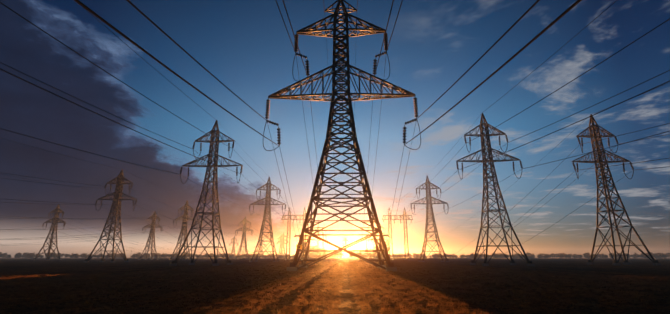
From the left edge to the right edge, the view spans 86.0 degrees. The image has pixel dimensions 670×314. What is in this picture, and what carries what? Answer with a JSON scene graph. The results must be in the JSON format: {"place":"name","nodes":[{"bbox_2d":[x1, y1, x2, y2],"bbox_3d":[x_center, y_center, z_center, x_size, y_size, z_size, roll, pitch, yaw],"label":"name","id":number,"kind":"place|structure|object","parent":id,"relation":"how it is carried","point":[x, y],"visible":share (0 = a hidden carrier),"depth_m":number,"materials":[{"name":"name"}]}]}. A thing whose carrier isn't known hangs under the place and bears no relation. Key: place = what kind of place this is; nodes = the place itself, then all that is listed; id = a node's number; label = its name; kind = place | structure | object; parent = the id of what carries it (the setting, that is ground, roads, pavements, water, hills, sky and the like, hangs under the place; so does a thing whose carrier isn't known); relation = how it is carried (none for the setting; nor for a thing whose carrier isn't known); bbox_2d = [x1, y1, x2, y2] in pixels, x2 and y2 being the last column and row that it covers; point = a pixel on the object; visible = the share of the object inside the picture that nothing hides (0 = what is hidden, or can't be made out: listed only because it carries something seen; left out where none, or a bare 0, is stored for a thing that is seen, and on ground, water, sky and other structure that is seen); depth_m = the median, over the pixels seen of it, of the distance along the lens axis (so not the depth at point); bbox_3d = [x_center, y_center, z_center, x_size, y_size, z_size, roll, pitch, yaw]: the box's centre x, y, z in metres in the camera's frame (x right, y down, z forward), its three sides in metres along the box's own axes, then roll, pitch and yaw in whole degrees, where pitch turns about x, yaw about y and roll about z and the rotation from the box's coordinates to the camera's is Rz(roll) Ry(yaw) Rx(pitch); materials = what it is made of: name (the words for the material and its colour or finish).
{"place":"outdoors","nodes":[
{"label":"outdoors","id":0,"kind":"place"},
{"bbox_2d":[0,257,669,313],"bbox_3d":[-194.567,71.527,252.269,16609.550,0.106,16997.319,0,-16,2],"label":"field ground","id":1,"kind":"structure","parent":0,"point":[29,266],"depth_m":14.76,"materials":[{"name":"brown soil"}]},
{"bbox_2d":[33,205,65,259],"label":"pylon","id":2,"kind":"object","parent":1,"relation":"on","point":[53,222],"visible":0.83,"depth_m":150.04,"materials":[{"name":"metal"}]},
{"bbox_2d":[83,169,136,262],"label":"pylon","id":3,"kind":"object","parent":1,"relation":"on","point":[117,197],"visible":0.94,"depth_m":87.60,"materials":[{"name":"metal"}]},
{"bbox_2d":[138,211,162,259],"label":"pylon","id":4,"kind":"object","parent":1,"relation":"on","point":[152,234],"visible":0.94,"depth_m":178.28,"materials":[{"name":"metal"}]},
{"bbox_2d":[169,200,195,259],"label":"pylon","id":5,"kind":"object","parent":1,"relation":"on","point":[186,209],"visible":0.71,"depth_m":152.88,"materials":[{"name":"metal"}]},
{"bbox_2d":[170,120,242,265],"bbox_3d":[-19.388,5.001,55.798,9.942,22.985,6.805,0,-16,2],"label":"pylon","id":6,"kind":"object","parent":1,"relation":"on","point":[212,141],"visible":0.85,"depth_m":55.87,"materials":[{"name":"metal"}]},
{"bbox_2d":[229,236,236,257],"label":"pylon","id":7,"kind":"object","parent":1,"relation":"on","point":[234,242],"visible":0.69,"depth_m":391.75,"materials":[{"name":"metal"}]},
{"bbox_2d":[235,216,252,258],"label":"pylon","id":8,"kind":"object","parent":1,"relation":"on","point":[243,234],"visible":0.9,"depth_m":198.71,"materials":[{"name":"metal"}]},
{"bbox_2d":[249,177,285,261],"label":"pylon","id":9,"kind":"object","parent":1,"relation":"on","point":[266,201],"visible":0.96,"depth_m":96.29,"materials":[{"name":"metal"}]},
{"bbox_2d":[276,237,285,257],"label":"pylon","id":10,"kind":"object","parent":1,"relation":"on","point":[280,241],"visible":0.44,"depth_m":380.02,"materials":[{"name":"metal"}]},
{"bbox_2d":[277,232,288,258],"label":"pylon","id":11,"kind":"object","parent":1,"relation":"on","point":[282,245],"visible":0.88,"depth_m":321.43,"materials":[{"name":"metal"}]},
{"bbox_2d":[281,207,310,259],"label":"pylon","id":12,"kind":"object","parent":1,"relation":"on","point":[289,216],"visible":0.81,"depth_m":153.50,"materials":[{"name":"metal"}]},
{"bbox_2d":[306,224,322,258],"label":"pylon","id":13,"kind":"object","parent":1,"relation":"on","point":[317,241],"visible":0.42,"depth_m":228.39,"materials":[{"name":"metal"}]},
{"bbox_2d":[318,232,327,258],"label":"pylon","id":14,"kind":"object","parent":1,"relation":"on","point":[322,246],"visible":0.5,"depth_m":330.09,"materials":[{"name":"metal"}]},
{"bbox_2d":[0,0,669,262],"bbox_3d":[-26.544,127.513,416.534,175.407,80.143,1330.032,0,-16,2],"label":"conductors","id":15,"kind":"structure","parent":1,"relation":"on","point":[85,7],"depth_m":31.87,"materials":[{"name":"grey"}]},
{"bbox_2d":[0,240,669,258],"bbox_3d":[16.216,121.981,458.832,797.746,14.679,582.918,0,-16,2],"label":"treeline trunks","id":16,"kind":"object","parent":1,"relation":"on","point":[311,254],"visible":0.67,"depth_m":351.37,"materials":[{"name":"brown plant"}]},
{"bbox_2d":[263,0,420,271],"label":"pylon","id":17,"kind":"object","parent":1,"relation":"on","point":[342,56],"visible":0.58,"depth_m":40.22,"materials":[{"name":"metal"}]},
{"bbox_2d":[340,240,350,257],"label":"pylon","id":18,"kind":"object","parent":1,"relation":"on","point":[345,247],"visible":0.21,"depth_m":591.36,"materials":[{"name":"metal"}]},
{"bbox_2d":[373,225,387,258],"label":"pylon","id":19,"kind":"object","parent":1,"relation":"on","point":[379,240],"visible":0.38,"depth_m":230.75,"materials":[{"name":"metal"}]},
{"bbox_2d":[382,207,412,259],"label":"pylon","id":20,"kind":"object","parent":1,"relation":"on","point":[406,219],"visible":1,"depth_m":154.12,"materials":[{"name":"metal"}]},
{"bbox_2d":[410,175,449,261],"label":"pylon","id":21,"kind":"object","parent":1,"relation":"on","point":[426,183],"visible":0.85,"depth_m":95.09,"materials":[{"name":"metal"}]},
{"bbox_2d":[456,113,534,265],"bbox_3d":[23.899,4.336,55.181,9.939,23.935,6.971,0,-16,2],"label":"pylon","id":22,"kind":"object","parent":1,"relation":"on","point":[490,150],"visible":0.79,"depth_m":55.26,"materials":[{"name":"metal"}]},
{"bbox_2d":[571,114,661,265],"bbox_3d":[45.270,4.812,60.108,9.955,25.663,6.776,0,-16,2],"label":"pylon","id":23,"kind":"object","parent":1,"relation":"on","point":[596,146],"visible":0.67,"depth_m":60.03,"materials":[{"name":"metal"}]},
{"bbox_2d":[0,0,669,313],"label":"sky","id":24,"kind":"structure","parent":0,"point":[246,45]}
]}

